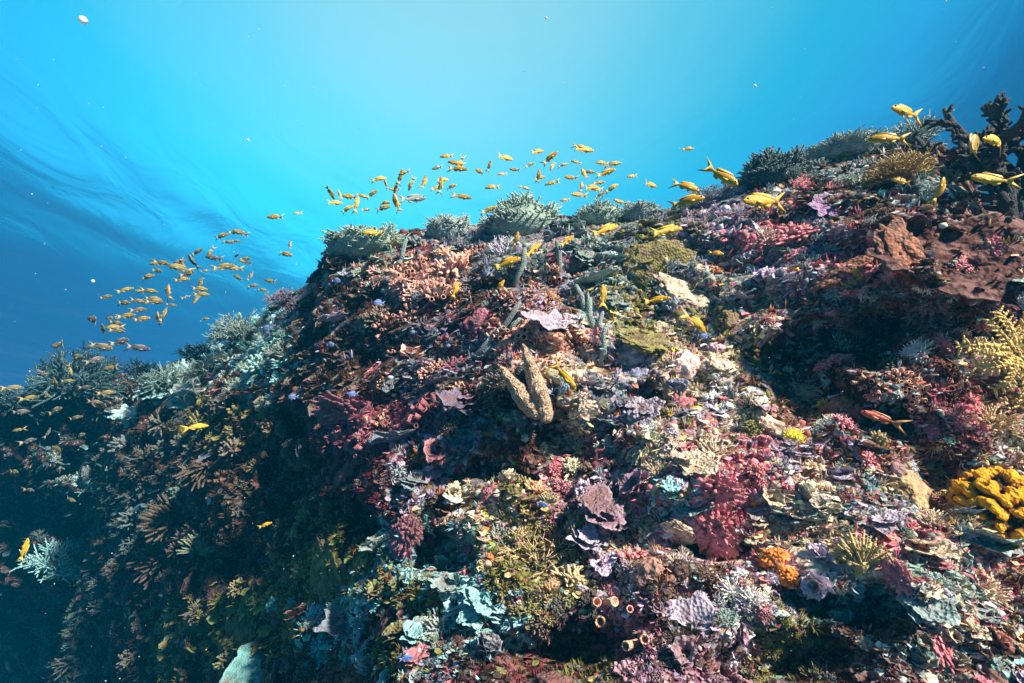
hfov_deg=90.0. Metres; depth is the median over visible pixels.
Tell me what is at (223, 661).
knobby coral
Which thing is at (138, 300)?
reef fish
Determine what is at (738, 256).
leafy coral
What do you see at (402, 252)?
finger sponge
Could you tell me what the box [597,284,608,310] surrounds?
reef fish
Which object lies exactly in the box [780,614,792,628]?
soft coral
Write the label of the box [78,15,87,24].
drifting jelly
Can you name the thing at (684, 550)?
knobby coral
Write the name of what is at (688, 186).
reef fish
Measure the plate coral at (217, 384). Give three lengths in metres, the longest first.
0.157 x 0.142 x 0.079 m
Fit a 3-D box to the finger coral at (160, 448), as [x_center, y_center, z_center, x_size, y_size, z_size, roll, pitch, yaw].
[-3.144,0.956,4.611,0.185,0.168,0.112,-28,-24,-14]
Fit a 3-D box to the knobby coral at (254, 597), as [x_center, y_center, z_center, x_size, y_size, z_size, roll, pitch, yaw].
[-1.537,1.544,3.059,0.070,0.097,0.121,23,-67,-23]
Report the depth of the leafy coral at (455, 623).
1.77 m
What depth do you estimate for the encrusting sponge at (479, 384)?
2.43 m
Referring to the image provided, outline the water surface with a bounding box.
[0,0,1023,395]
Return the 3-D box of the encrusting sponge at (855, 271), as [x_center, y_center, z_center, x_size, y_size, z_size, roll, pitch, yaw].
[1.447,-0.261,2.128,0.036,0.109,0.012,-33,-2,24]
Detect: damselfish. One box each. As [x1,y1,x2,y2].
[262,325,271,330]
[288,394,299,399]
[331,278,340,283]
[348,391,358,396]
[373,299,385,305]
[398,653,412,661]
[537,501,547,507]
[699,333,710,338]
[968,133,979,160]
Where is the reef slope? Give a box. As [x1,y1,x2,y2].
[0,345,221,682]
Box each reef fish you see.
[0,385,23,390]
[9,468,17,475]
[12,409,29,414]
[12,426,28,431]
[15,395,39,402]
[16,438,36,447]
[16,538,29,562]
[20,487,33,492]
[34,369,47,376]
[45,406,61,418]
[51,339,63,347]
[51,445,60,460]
[52,377,61,389]
[60,379,74,383]
[66,363,72,375]
[67,495,75,501]
[69,415,82,420]
[72,354,81,362]
[77,385,92,389]
[82,356,104,364]
[85,398,102,403]
[87,315,95,324]
[87,340,112,350]
[95,390,115,396]
[99,295,111,300]
[100,324,107,334]
[102,364,118,370]
[104,337,128,346]
[106,324,124,328]
[107,327,124,332]
[109,319,121,324]
[114,313,134,320]
[115,287,133,294]
[117,300,129,306]
[124,341,150,351]
[129,296,145,302]
[129,307,146,312]
[131,316,150,322]
[139,286,157,293]
[141,274,154,281]
[143,299,162,304]
[144,296,161,300]
[150,258,168,264]
[150,268,161,272]
[155,311,163,325]
[156,307,166,321]
[165,284,174,302]
[167,263,194,275]
[170,259,186,268]
[173,277,189,283]
[177,271,193,279]
[180,423,208,432]
[188,254,201,269]
[191,248,202,256]
[191,286,207,291]
[193,292,209,296]
[205,255,223,262]
[210,263,234,272]
[214,233,228,241]
[228,266,244,271]
[232,229,249,236]
[238,259,252,265]
[247,284,258,289]
[256,522,271,528]
[265,279,275,283]
[267,214,283,219]
[278,250,292,256]
[322,184,334,199]
[327,200,342,204]
[340,205,352,214]
[342,194,356,199]
[351,197,358,214]
[356,193,368,197]
[362,229,384,237]
[367,190,377,199]
[371,176,385,183]
[375,205,390,213]
[392,193,403,213]
[393,180,400,192]
[395,169,402,187]
[396,193,425,202]
[408,177,416,190]
[418,175,427,189]
[436,176,442,194]
[440,154,452,157]
[446,165,467,172]
[448,160,466,165]
[450,190,471,199]
[450,282,458,299]
[479,206,495,215]
[485,160,490,171]
[485,185,500,189]
[490,256,520,273]
[498,152,512,160]
[498,280,504,290]
[510,232,519,247]
[523,243,540,258]
[530,149,543,154]
[534,169,540,183]
[539,151,557,168]
[545,179,560,185]
[547,358,575,389]
[559,235,573,247]
[564,176,577,179]
[570,192,588,199]
[575,145,593,152]
[581,169,590,178]
[584,184,598,191]
[589,223,617,240]
[592,181,604,184]
[594,168,614,179]
[596,161,608,166]
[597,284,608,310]
[604,161,621,168]
[604,184,617,195]
[613,199,629,205]
[640,295,670,307]
[645,179,656,187]
[649,224,681,239]
[667,179,698,191]
[667,194,704,212]
[678,308,705,332]
[681,147,693,150]
[698,158,737,185]
[706,250,723,255]
[743,192,785,211]
[860,410,912,434]
[867,132,910,146]
[891,104,922,126]
[891,177,911,186]
[924,177,945,206]
[971,172,1023,188]
[982,134,1000,153]
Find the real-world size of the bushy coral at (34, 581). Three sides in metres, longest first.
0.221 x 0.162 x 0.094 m
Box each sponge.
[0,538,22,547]
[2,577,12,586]
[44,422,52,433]
[80,465,90,481]
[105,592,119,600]
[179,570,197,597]
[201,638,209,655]
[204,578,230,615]
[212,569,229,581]
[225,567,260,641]
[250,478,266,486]
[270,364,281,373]
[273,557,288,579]
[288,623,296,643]
[310,537,345,602]
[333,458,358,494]
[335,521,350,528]
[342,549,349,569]
[344,437,352,454]
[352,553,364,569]
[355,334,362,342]
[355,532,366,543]
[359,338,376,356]
[362,362,380,378]
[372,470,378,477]
[374,609,396,642]
[383,361,392,368]
[399,239,407,259]
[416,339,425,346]
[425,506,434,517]
[438,356,463,375]
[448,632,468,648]
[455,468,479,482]
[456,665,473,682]
[465,307,489,332]
[471,381,483,391]
[474,325,503,355]
[478,435,501,456]
[480,483,495,501]
[487,553,494,560]
[494,655,517,671]
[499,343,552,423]
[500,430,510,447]
[500,460,515,467]
[501,301,521,333]
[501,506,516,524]
[504,485,519,503]
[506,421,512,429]
[513,248,526,286]
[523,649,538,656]
[525,453,537,465]
[533,670,573,682]
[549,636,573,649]
[555,240,562,271]
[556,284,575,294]
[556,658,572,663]
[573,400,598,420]
[574,284,589,310]
[579,344,597,364]
[586,297,603,329]
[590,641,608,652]
[591,596,618,606]
[595,616,620,627]
[597,324,607,365]
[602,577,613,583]
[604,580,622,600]
[612,325,670,355]
[612,377,625,384]
[616,343,643,365]
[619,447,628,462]
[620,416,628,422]
[621,634,649,651]
[622,239,696,281]
[623,366,648,384]
[626,605,647,615]
[631,557,664,587]
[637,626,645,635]
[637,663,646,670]
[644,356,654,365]
[651,507,666,516]
[652,272,712,312]
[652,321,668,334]
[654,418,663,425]
[657,365,670,374]
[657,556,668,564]
[660,351,670,361]
[660,519,696,545]
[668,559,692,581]
[669,349,701,378]
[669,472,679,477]
[670,510,683,520]
[672,393,696,405]
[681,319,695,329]
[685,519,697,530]
[686,510,742,560]
[688,471,747,513]
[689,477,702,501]
[698,355,715,373]
[699,412,719,432]
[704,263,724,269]
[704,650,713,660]
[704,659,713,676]
[705,342,725,352]
[706,356,738,376]
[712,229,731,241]
[713,305,742,330]
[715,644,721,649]
[717,375,728,384]
[720,423,732,429]
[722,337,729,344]
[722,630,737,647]
[736,464,745,475]
[737,374,750,382]
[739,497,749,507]
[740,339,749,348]
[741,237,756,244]
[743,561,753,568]
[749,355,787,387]
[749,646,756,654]
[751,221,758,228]
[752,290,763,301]
[753,324,777,346]
[755,382,771,392]
[757,414,785,435]
[757,547,789,570]
[759,579,770,593]
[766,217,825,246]
[776,566,799,588]
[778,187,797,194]
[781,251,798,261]
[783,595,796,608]
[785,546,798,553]
[785,549,829,581]
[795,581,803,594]
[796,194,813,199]
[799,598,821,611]
[808,255,873,291]
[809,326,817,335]
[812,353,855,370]
[816,370,830,387]
[818,396,853,415]
[833,428,843,437]
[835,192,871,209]
[836,375,852,393]
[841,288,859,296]
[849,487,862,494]
[850,446,862,459]
[852,267,863,280]
[853,635,872,649]
[861,264,873,277]
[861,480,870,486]
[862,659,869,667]
[865,227,873,245]
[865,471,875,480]
[872,217,925,276]
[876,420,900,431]
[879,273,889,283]
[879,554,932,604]
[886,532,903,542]
[889,472,931,508]
[890,459,906,476]
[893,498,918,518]
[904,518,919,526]
[920,413,938,426]
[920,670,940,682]
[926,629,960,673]
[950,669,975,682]
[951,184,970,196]
[953,254,977,272]
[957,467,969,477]
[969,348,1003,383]
[980,235,1008,256]
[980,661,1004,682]
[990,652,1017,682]
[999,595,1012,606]
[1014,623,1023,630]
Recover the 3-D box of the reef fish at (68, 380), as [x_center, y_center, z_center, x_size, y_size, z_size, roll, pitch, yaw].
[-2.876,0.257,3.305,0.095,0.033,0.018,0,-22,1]
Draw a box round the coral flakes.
[0,138,1023,682]
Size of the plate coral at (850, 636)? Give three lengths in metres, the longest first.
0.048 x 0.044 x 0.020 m
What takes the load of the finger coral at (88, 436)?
on the reef slope
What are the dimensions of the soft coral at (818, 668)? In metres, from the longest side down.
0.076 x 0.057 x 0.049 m
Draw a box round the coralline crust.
[0,155,1023,682]
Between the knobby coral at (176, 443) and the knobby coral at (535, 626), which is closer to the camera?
the knobby coral at (535, 626)
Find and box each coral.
[0,385,52,425]
[0,455,10,468]
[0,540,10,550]
[1,339,129,413]
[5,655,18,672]
[9,533,87,583]
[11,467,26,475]
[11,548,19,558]
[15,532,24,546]
[22,454,33,469]
[27,443,36,452]
[28,419,40,432]
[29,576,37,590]
[30,529,50,543]
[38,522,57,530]
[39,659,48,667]
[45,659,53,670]
[47,449,69,469]
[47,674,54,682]
[51,656,75,680]
[54,474,75,485]
[58,433,79,444]
[59,404,72,416]
[62,623,80,637]
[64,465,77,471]
[65,609,77,618]
[66,604,76,611]
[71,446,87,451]
[71,472,97,495]
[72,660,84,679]
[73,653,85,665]
[75,608,91,624]
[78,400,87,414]
[81,429,94,437]
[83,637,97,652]
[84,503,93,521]
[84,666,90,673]
[86,575,100,590]
[87,597,108,615]
[88,589,102,602]
[89,415,99,421]
[91,454,98,461]
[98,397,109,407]
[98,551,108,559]
[99,504,111,522]
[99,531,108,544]
[102,545,128,581]
[106,517,119,532]
[107,404,139,427]
[107,434,126,451]
[108,397,122,418]
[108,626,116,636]
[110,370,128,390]
[110,422,120,431]
[110,528,131,538]
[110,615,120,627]
[114,488,129,498]
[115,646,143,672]
[117,467,131,476]
[117,507,135,530]
[118,534,142,561]
[120,355,170,379]
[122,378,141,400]
[122,490,133,508]
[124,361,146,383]
[125,444,153,469]
[126,536,164,589]
[129,465,141,478]
[130,535,140,548]
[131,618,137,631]
[132,361,183,396]
[132,367,178,404]
[135,444,145,449]
[135,483,147,496]
[136,492,181,544]
[141,402,153,412]
[141,476,149,484]
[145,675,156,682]
[146,473,158,486]
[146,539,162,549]
[147,407,164,437]
[150,440,167,457]
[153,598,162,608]
[154,565,174,581]
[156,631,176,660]
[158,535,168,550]
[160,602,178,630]
[164,406,179,411]
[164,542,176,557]
[166,377,204,408]
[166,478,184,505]
[166,481,175,487]
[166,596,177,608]
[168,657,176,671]
[169,433,184,450]
[172,408,183,417]
[172,460,218,496]
[173,416,189,423]
[174,341,215,358]
[174,359,190,373]
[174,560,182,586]
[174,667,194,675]
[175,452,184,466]
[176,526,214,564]
[177,355,218,383]
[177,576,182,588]
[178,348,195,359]
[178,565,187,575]
[178,601,201,625]
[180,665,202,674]
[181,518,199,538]
[182,440,194,459]
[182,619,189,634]
[183,408,194,419]
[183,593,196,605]
[189,410,210,431]
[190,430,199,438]
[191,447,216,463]
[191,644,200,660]
[193,437,206,451]
[202,308,255,348]
[204,432,212,439]
[205,395,215,413]
[206,387,223,396]
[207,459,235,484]
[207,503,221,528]
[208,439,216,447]
[212,352,234,363]
[212,645,233,675]
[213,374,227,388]
[213,391,233,409]
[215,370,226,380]
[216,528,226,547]
[218,437,239,458]
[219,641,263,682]
[221,377,239,392]
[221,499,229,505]
[222,424,233,438]
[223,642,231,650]
[226,403,243,415]
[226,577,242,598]
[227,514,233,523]
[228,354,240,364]
[228,390,247,397]
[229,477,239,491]
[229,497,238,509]
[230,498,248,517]
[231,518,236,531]
[234,363,247,371]
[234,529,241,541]
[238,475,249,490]
[240,352,263,386]
[242,406,250,414]
[244,459,256,472]
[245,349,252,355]
[246,385,264,392]
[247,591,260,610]
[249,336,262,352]
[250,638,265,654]
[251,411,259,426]
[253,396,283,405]
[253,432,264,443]
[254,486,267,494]
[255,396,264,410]
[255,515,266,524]
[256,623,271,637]
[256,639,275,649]
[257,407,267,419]
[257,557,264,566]
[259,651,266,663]
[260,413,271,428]
[261,287,292,308]
[261,339,287,358]
[261,421,273,437]
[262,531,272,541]
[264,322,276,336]
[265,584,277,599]
[265,595,277,611]
[266,399,276,403]
[270,374,279,384]
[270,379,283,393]
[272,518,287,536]
[273,329,285,337]
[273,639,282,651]
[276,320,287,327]
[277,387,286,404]
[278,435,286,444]
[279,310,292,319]
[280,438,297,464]
[281,377,293,389]
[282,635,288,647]
[283,603,308,619]
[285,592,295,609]
[286,319,302,332]
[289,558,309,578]
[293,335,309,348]
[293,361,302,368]
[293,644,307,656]
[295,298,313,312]
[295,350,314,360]
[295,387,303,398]
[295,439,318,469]
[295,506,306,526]
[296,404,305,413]
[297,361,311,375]
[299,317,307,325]
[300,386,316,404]
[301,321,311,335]
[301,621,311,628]
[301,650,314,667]
[304,375,316,384]
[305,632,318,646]
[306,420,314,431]
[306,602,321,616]
[307,395,320,416]
[308,390,378,427]
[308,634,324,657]
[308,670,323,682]
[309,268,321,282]
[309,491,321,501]
[313,307,321,319]
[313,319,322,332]
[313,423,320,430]
[313,607,351,640]
[314,310,352,326]
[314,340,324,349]
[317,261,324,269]
[318,222,409,259]
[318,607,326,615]
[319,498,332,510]
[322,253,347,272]
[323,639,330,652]
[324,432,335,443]
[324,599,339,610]
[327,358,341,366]
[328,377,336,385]
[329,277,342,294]
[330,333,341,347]
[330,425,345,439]
[331,348,346,362]
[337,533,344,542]
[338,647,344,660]
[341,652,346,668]
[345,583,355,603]
[346,378,366,396]
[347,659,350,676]
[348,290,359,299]
[351,268,362,276]
[352,428,364,442]
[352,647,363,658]
[353,436,371,463]
[354,476,361,489]
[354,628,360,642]
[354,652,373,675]
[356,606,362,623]
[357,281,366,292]
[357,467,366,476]
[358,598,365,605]
[359,530,389,552]
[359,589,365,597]
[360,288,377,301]
[361,301,385,327]
[362,579,384,602]
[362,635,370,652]
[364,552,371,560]
[365,429,415,450]
[366,264,378,279]
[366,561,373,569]
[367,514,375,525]
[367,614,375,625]
[369,409,390,428]
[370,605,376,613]
[371,311,403,344]
[375,619,404,644]
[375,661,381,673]
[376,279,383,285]
[376,377,384,387]
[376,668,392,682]
[377,475,387,488]
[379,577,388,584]
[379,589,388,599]
[380,375,398,392]
[383,313,416,336]
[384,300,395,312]
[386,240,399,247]
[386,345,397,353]
[387,254,425,277]
[387,510,422,561]
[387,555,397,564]
[388,278,396,288]
[388,462,407,477]
[388,573,404,591]
[389,478,401,487]
[391,362,404,372]
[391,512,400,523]
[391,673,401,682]
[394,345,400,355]
[394,378,408,389]
[395,599,403,609]
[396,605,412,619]
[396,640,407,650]
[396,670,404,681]
[398,302,435,323]
[398,343,426,356]
[398,475,426,494]
[399,280,416,303]
[399,502,410,516]
[399,616,429,643]
[400,393,410,399]
[401,570,412,583]
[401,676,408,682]
[402,642,429,666]
[406,392,436,430]
[406,469,427,479]
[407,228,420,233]
[407,235,427,245]
[407,669,422,682]
[408,497,420,504]
[410,280,422,287]
[411,289,424,299]
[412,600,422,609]
[414,301,432,315]
[416,358,442,378]
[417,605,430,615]
[418,274,462,301]
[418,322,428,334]
[418,380,427,392]
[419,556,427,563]
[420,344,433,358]
[420,605,455,641]
[421,327,441,341]
[421,435,456,465]
[421,513,432,533]
[422,212,476,238]
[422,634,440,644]
[424,369,447,387]
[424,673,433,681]
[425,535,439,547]
[426,267,442,276]
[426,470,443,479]
[426,571,446,583]
[427,576,457,599]
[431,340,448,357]
[432,244,450,257]
[433,402,442,413]
[434,251,470,277]
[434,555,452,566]
[435,514,450,526]
[436,387,476,415]
[436,414,461,436]
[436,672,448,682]
[437,434,460,448]
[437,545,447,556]
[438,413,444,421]
[441,464,455,474]
[441,591,462,616]
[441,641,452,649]
[442,481,462,505]
[443,371,459,384]
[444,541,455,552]
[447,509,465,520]
[447,572,461,584]
[448,290,469,308]
[448,381,466,398]
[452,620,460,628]
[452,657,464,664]
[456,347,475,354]
[456,530,464,540]
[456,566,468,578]
[456,586,491,629]
[457,237,464,246]
[457,362,468,366]
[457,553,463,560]
[458,275,471,283]
[459,439,472,451]
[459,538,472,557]
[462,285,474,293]
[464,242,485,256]
[464,510,485,522]
[465,373,476,377]
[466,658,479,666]
[468,354,491,360]
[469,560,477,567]
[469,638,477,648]
[470,367,481,372]
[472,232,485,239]
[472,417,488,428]
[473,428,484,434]
[473,630,505,662]
[474,556,487,571]
[475,507,486,513]
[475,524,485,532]
[475,627,496,635]
[477,191,563,237]
[477,365,514,402]
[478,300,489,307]
[479,591,490,602]
[480,253,495,260]
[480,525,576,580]
[481,518,491,526]
[482,390,503,416]
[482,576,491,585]
[484,322,508,340]
[484,599,506,618]
[487,236,515,253]
[488,522,510,548]
[488,605,502,626]
[493,287,515,316]
[493,574,511,603]
[496,233,510,241]
[496,351,510,365]
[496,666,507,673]
[497,468,520,481]
[501,556,519,571]
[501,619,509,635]
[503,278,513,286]
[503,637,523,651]
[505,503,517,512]
[505,588,524,598]
[506,601,523,615]
[507,341,519,347]
[507,528,521,541]
[511,319,535,341]
[511,352,532,360]
[515,475,530,485]
[520,309,579,330]
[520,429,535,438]
[520,595,542,622]
[522,285,534,301]
[522,301,534,310]
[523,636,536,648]
[524,478,551,493]
[524,585,535,595]
[526,260,541,271]
[526,616,550,636]
[528,279,545,287]
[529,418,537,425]
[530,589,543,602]
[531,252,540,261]
[532,233,543,238]
[535,262,561,286]
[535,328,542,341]
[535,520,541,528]
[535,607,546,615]
[536,362,544,370]
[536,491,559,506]
[537,630,554,645]
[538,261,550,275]
[540,359,565,366]
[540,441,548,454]
[541,522,552,532]
[542,612,555,626]
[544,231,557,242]
[544,299,558,310]
[545,379,569,399]
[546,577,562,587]
[548,291,564,303]
[548,594,566,616]
[549,464,561,476]
[549,515,559,524]
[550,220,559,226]
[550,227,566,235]
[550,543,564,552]
[550,562,595,587]
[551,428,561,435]
[552,373,562,386]
[553,479,572,494]
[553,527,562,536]
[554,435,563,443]
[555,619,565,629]
[556,342,576,354]
[556,502,569,510]
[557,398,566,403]
[558,354,567,363]
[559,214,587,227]
[559,305,580,313]
[561,456,580,480]
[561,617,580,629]
[562,323,571,338]
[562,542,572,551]
[562,592,575,609]
[563,434,585,455]
[564,243,581,250]
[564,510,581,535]
[565,517,607,553]
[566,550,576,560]
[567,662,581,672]
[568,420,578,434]
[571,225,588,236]
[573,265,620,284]
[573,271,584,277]
[573,478,592,496]
[574,195,624,224]
[574,335,584,344]
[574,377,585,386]
[574,391,587,401]
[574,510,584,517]
[575,250,595,266]
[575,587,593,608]
[576,363,586,370]
[576,482,631,534]
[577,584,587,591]
[578,380,599,387]
[578,460,590,472]
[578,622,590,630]
[579,232,600,245]
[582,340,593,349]
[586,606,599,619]
[588,551,616,575]
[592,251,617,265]
[592,383,612,391]
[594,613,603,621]
[595,417,625,430]
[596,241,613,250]
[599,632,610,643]
[601,459,618,469]
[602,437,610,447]
[605,293,623,305]
[606,538,615,549]
[608,477,622,493]
[609,660,641,675]
[611,253,631,263]
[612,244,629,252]
[613,428,623,438]
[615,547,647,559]
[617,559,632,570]
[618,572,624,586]
[619,468,649,497]
[621,199,665,219]
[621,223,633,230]
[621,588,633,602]
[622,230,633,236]
[623,396,665,425]
[625,445,640,462]
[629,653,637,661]
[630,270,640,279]
[630,449,649,467]
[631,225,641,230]
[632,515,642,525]
[633,428,643,439]
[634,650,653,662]
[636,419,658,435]
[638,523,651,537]
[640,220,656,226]
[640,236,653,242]
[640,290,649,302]
[640,453,675,482]
[641,276,656,285]
[642,431,660,444]
[644,667,664,682]
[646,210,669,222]
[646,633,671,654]
[648,600,666,615]
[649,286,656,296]
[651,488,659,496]
[655,293,686,310]
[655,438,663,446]
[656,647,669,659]
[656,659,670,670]
[660,475,682,492]
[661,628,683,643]
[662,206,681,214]
[663,440,680,452]
[663,551,683,566]
[664,590,714,647]
[665,378,689,392]
[666,427,679,436]
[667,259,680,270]
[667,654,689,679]
[669,449,720,477]
[670,635,701,664]
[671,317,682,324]
[673,546,692,555]
[674,182,735,209]
[675,478,687,489]
[676,505,713,516]
[677,441,696,451]
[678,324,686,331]
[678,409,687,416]
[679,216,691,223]
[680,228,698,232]
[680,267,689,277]
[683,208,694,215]
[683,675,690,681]
[684,434,741,465]
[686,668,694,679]
[687,429,706,443]
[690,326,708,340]
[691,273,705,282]
[693,562,717,584]
[694,372,708,385]
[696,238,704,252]
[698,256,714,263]
[699,391,716,400]
[700,212,710,218]
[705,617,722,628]
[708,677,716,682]
[710,234,721,250]
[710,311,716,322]
[710,592,726,607]
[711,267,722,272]
[713,570,748,602]
[714,464,733,476]
[714,604,741,629]
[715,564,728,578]
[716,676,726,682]
[717,290,733,303]
[720,664,737,677]
[722,389,733,395]
[722,432,742,442]
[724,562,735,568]
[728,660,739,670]
[728,673,742,682]
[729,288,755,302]
[729,568,747,580]
[729,596,751,612]
[730,202,752,217]
[731,253,745,264]
[733,144,813,188]
[733,185,747,192]
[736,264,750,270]
[737,620,749,646]
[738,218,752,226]
[738,411,771,437]
[738,585,768,612]
[739,667,758,679]
[740,396,751,409]
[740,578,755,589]
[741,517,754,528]
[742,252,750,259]
[743,537,758,544]
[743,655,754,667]
[744,505,770,519]
[745,460,765,481]
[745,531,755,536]
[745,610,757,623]
[747,439,757,444]
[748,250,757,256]
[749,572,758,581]
[749,599,776,623]
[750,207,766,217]
[751,401,776,411]
[752,266,773,282]
[752,478,767,487]
[752,518,771,528]
[752,675,766,682]
[753,434,772,448]
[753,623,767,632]
[755,226,780,247]
[756,454,766,461]
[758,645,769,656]
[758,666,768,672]
[759,485,785,508]
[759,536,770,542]
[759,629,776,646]
[761,312,776,325]
[761,591,779,614]
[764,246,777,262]
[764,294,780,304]
[764,569,779,584]
[765,641,787,663]
[766,465,777,473]
[767,267,788,281]
[767,509,813,542]
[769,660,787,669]
[770,448,782,451]
[770,594,795,621]
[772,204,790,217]
[772,508,830,523]
[777,439,800,450]
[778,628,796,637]
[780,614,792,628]
[781,480,797,489]
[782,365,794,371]
[782,427,807,445]
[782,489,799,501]
[784,450,813,460]
[784,602,798,616]
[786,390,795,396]
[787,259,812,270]
[787,398,798,408]
[788,175,812,191]
[788,377,822,403]
[788,464,801,472]
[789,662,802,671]
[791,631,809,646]
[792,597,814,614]
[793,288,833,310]
[793,609,807,630]
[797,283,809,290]
[797,480,817,498]
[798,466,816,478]
[798,661,827,677]
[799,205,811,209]
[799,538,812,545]
[800,569,835,600]
[802,124,890,160]
[802,458,817,467]
[803,444,818,450]
[805,412,821,420]
[806,169,817,178]
[806,543,835,562]
[807,192,847,216]
[809,233,826,248]
[809,413,842,429]
[809,494,834,514]
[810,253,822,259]
[810,427,820,435]
[811,455,824,463]
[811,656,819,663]
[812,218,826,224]
[812,437,830,449]
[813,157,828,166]
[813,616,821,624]
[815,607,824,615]
[816,398,827,407]
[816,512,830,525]
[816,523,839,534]
[816,671,837,680]
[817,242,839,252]
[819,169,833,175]
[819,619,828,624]
[821,502,843,512]
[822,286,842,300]
[823,466,853,479]
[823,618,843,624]
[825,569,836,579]
[826,223,847,235]
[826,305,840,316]
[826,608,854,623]
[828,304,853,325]
[828,413,859,431]
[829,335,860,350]
[830,529,895,594]
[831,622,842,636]
[832,488,852,506]
[834,457,854,468]
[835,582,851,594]
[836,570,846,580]
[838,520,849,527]
[839,170,867,186]
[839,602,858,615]
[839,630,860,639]
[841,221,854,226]
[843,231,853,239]
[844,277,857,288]
[844,505,908,533]
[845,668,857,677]
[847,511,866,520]
[848,436,855,441]
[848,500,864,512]
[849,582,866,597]
[850,373,881,401]
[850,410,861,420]
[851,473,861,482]
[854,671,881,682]
[856,438,877,450]
[857,144,939,189]
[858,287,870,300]
[860,212,890,226]
[861,158,876,165]
[861,451,879,468]
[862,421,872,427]
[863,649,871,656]
[864,143,880,153]
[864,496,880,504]
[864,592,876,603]
[865,212,1023,305]
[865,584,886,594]
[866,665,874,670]
[867,395,880,402]
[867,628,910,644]
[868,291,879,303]
[869,217,894,230]
[870,430,889,445]
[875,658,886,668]
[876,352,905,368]
[876,446,895,451]
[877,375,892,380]
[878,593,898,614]
[879,647,900,667]
[880,109,949,147]
[882,189,898,196]
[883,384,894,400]
[886,435,908,442]
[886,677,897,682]
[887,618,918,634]
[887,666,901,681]
[889,500,908,508]
[890,193,916,203]
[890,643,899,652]
[891,367,921,385]
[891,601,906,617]
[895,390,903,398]
[895,657,917,679]
[896,91,1023,220]
[896,591,960,625]
[897,336,937,362]
[897,524,917,537]
[897,535,962,559]
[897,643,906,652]
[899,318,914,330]
[902,377,932,418]
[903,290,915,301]
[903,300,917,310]
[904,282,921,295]
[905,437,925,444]
[907,214,931,230]
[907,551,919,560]
[908,629,935,651]
[909,459,919,473]
[909,643,938,668]
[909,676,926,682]
[910,504,959,529]
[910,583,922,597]
[911,285,936,295]
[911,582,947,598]
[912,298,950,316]
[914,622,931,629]
[915,184,935,197]
[917,179,930,188]
[919,204,937,211]
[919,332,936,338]
[920,257,935,264]
[921,389,929,396]
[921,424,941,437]
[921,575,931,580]
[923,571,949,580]
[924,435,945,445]
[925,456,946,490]
[926,362,958,383]
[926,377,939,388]
[927,332,954,354]
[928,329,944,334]
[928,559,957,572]
[930,215,948,223]
[933,378,952,395]
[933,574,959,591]
[934,159,948,169]
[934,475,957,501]
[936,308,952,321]
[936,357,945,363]
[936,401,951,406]
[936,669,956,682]
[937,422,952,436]
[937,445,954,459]
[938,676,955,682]
[940,163,961,180]
[940,588,952,601]
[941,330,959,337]
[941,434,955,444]
[944,388,955,400]
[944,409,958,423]
[944,409,970,430]
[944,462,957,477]
[946,375,979,404]
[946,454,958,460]
[946,466,1023,547]
[946,569,961,580]
[947,200,968,213]
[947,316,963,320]
[947,629,965,644]
[949,225,966,232]
[950,505,988,515]
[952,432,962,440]
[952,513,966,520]
[952,649,971,666]
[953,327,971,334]
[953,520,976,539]
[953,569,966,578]
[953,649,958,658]
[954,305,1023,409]
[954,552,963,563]
[955,557,974,575]
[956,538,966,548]
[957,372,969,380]
[959,526,1023,556]
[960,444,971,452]
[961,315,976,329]
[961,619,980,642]
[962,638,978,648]
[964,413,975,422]
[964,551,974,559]
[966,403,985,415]
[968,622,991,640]
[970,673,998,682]
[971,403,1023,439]
[971,572,1015,612]
[972,392,980,403]
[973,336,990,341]
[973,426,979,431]
[973,452,993,461]
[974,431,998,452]
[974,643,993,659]
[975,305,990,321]
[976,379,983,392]
[976,391,995,406]
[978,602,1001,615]
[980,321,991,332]
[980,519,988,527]
[982,381,1004,398]
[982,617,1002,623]
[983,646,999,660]
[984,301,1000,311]
[985,446,1023,468]
[989,624,1014,653]
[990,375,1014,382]
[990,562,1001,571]
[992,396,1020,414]
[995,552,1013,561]
[995,567,1023,590]
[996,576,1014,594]
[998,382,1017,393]
[999,622,1016,633]
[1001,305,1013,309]
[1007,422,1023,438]
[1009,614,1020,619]
[1011,668,1023,682]
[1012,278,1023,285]
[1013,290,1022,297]
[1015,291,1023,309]
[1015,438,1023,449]
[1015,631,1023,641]
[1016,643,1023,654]
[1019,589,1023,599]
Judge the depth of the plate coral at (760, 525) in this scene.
1.65 m
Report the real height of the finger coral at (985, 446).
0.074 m
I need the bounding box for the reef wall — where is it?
[48,144,1023,682]
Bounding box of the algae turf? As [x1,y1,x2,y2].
[0,139,1023,682]
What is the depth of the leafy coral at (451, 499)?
2.20 m
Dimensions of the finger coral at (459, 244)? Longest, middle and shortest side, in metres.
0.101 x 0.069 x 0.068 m
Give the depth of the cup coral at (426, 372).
2.69 m
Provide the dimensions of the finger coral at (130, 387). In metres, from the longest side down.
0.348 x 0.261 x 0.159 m
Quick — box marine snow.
[14,0,1020,681]

